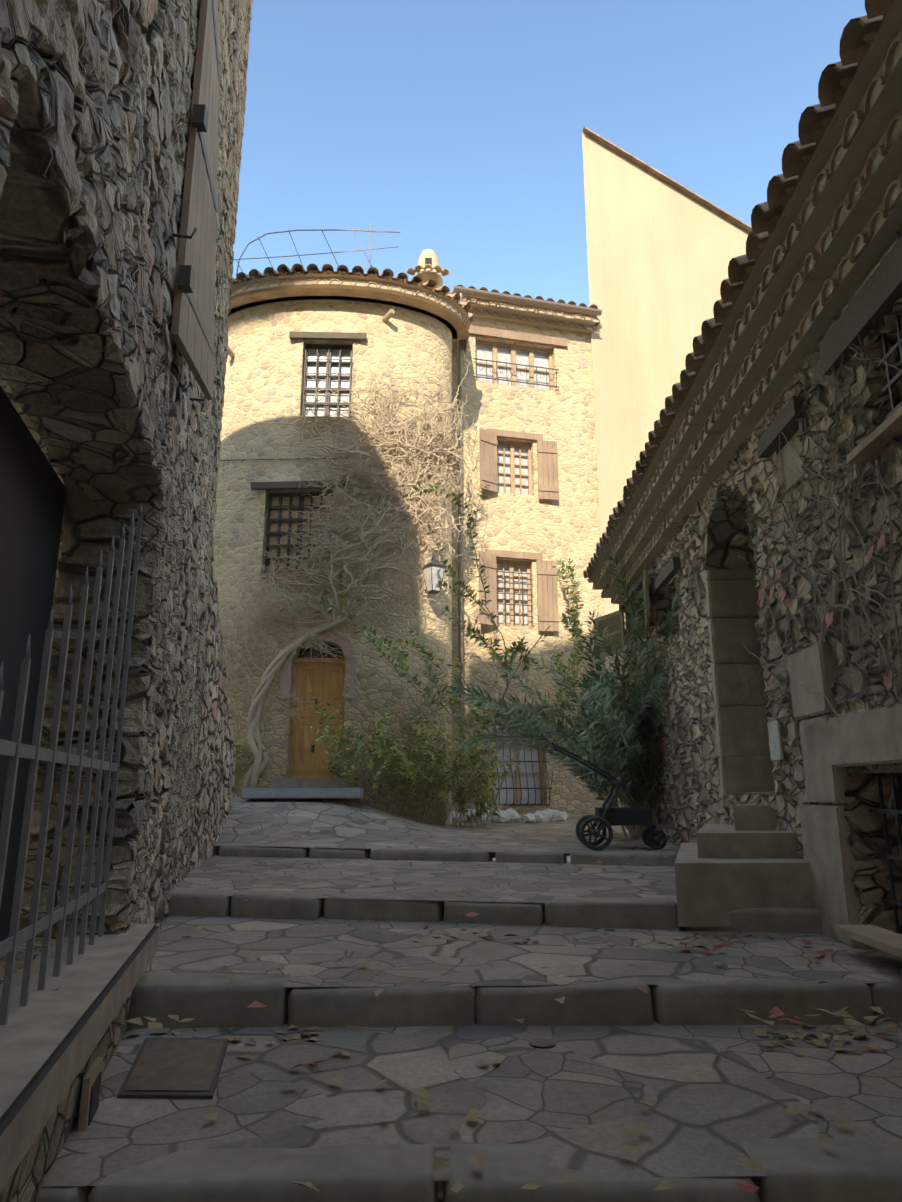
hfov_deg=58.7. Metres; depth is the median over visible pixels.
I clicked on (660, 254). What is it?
tall building wall
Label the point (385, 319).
tower beam stubs
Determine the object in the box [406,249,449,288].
tower chimney
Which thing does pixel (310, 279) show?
tower eave tiles
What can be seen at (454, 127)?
sky
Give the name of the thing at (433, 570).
wall lantern
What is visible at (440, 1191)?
joint
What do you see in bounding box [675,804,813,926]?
doorway stone steps
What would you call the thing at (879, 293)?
openings
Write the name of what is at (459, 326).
tower roof
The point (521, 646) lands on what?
climbing vine
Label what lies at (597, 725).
oleander bush
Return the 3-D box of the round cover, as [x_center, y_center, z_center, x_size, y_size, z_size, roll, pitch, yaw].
[0.368,1.784,3.240,0.109,0.006,0.109,0,-14,-2]
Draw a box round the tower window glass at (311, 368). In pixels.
[268,349,350,570]
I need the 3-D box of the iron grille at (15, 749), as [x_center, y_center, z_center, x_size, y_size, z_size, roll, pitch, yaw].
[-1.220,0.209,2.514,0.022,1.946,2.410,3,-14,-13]
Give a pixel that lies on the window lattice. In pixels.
(311, 493)
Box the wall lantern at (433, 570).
[421,556,446,599]
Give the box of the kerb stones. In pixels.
[38,845,901,1201]
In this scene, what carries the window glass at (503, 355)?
attached to the building wall at (565, 527)
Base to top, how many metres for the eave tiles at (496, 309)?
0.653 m
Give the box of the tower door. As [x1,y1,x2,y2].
[291,643,345,777]
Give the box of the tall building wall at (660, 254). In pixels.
[582,134,748,806]
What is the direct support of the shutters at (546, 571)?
attached to the building wall at (565, 527)
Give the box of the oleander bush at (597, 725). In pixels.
[446,554,679,839]
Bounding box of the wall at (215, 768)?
[189,546,235,871]
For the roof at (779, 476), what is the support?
on the building wall at (693, 799)
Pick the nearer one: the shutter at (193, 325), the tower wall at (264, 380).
the shutter at (193, 325)
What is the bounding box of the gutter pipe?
[452,286,601,810]
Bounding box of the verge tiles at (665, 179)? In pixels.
[582,127,752,233]
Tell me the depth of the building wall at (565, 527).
14.39 m
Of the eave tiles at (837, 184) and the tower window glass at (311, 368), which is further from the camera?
the tower window glass at (311, 368)
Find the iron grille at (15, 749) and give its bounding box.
[0,503,142,1024]
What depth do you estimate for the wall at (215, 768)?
7.78 m
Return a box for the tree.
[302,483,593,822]
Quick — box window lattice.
[264,344,351,571]
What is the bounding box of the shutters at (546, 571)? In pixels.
[479,428,558,631]
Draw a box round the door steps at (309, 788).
[241,778,363,798]
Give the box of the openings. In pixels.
[619,235,901,957]
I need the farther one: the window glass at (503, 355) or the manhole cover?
the window glass at (503, 355)
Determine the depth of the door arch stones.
11.34 m
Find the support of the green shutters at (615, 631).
attached to the building wall at (693, 799)
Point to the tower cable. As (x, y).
(274, 459)
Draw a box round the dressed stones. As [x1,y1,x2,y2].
[704,430,901,947]
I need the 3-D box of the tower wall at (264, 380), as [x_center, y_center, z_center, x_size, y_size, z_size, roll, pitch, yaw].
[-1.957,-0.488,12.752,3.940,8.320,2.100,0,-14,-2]
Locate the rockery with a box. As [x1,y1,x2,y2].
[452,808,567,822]
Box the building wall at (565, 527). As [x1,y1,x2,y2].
[452,317,612,857]
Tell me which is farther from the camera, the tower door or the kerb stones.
the tower door
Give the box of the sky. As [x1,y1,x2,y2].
[232,0,866,324]
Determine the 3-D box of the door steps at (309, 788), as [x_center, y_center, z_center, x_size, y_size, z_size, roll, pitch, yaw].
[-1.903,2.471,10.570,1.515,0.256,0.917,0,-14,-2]
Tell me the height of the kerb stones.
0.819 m
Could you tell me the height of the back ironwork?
8.028 m
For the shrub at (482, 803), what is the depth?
10.74 m
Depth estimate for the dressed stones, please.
4.83 m
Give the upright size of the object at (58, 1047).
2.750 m
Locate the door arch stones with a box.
[280,631,356,697]
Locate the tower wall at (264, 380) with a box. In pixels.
[214,300,451,847]
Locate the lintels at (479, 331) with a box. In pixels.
[468,325,567,711]
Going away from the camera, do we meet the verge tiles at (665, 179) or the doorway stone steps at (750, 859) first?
the doorway stone steps at (750, 859)
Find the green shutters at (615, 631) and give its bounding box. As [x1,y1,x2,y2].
[593,566,649,657]
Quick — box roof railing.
[234,222,400,275]
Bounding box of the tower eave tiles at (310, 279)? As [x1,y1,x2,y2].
[229,263,472,337]
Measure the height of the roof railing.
1.247 m
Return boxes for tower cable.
[219,457,347,460]
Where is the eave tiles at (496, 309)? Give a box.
[450,285,599,333]
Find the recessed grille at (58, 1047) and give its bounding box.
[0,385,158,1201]
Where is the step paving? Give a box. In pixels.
[42,797,901,1185]
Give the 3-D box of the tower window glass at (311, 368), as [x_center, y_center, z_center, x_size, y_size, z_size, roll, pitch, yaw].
[-2.155,-2.212,12.305,1.228,3.762,0.043,0,-14,1]
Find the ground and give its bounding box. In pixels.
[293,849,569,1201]
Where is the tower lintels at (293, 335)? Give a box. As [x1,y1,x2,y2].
[250,331,366,489]
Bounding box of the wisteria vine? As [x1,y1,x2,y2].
[218,350,479,786]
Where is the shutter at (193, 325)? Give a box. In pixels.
[168,0,219,401]
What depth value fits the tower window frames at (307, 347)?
12.14 m
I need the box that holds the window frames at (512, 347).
[475,339,552,803]
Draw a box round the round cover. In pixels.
[528,1038,555,1046]
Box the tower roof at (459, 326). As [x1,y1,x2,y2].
[228,271,468,348]
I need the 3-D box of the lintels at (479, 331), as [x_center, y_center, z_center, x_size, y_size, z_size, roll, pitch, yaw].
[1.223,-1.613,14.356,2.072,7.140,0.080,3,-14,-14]
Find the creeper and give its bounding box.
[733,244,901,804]
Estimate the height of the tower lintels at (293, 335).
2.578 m
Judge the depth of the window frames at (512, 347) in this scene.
14.69 m
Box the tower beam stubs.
[228,309,394,357]
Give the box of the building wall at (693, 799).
[623,229,901,949]
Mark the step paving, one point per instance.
(572, 1097)
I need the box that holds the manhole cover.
[117,1038,228,1098]
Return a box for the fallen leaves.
[111,854,897,1193]
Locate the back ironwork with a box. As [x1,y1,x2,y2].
[474,358,558,805]
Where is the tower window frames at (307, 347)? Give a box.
[266,344,352,570]
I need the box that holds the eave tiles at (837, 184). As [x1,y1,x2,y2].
[583,0,901,603]
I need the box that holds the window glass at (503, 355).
[477,344,548,802]
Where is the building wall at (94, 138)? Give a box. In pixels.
[0,0,252,990]
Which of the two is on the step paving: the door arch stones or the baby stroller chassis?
the baby stroller chassis
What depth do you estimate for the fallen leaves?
2.99 m
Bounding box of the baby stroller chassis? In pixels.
[551,740,666,850]
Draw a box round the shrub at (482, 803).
[233,675,525,827]

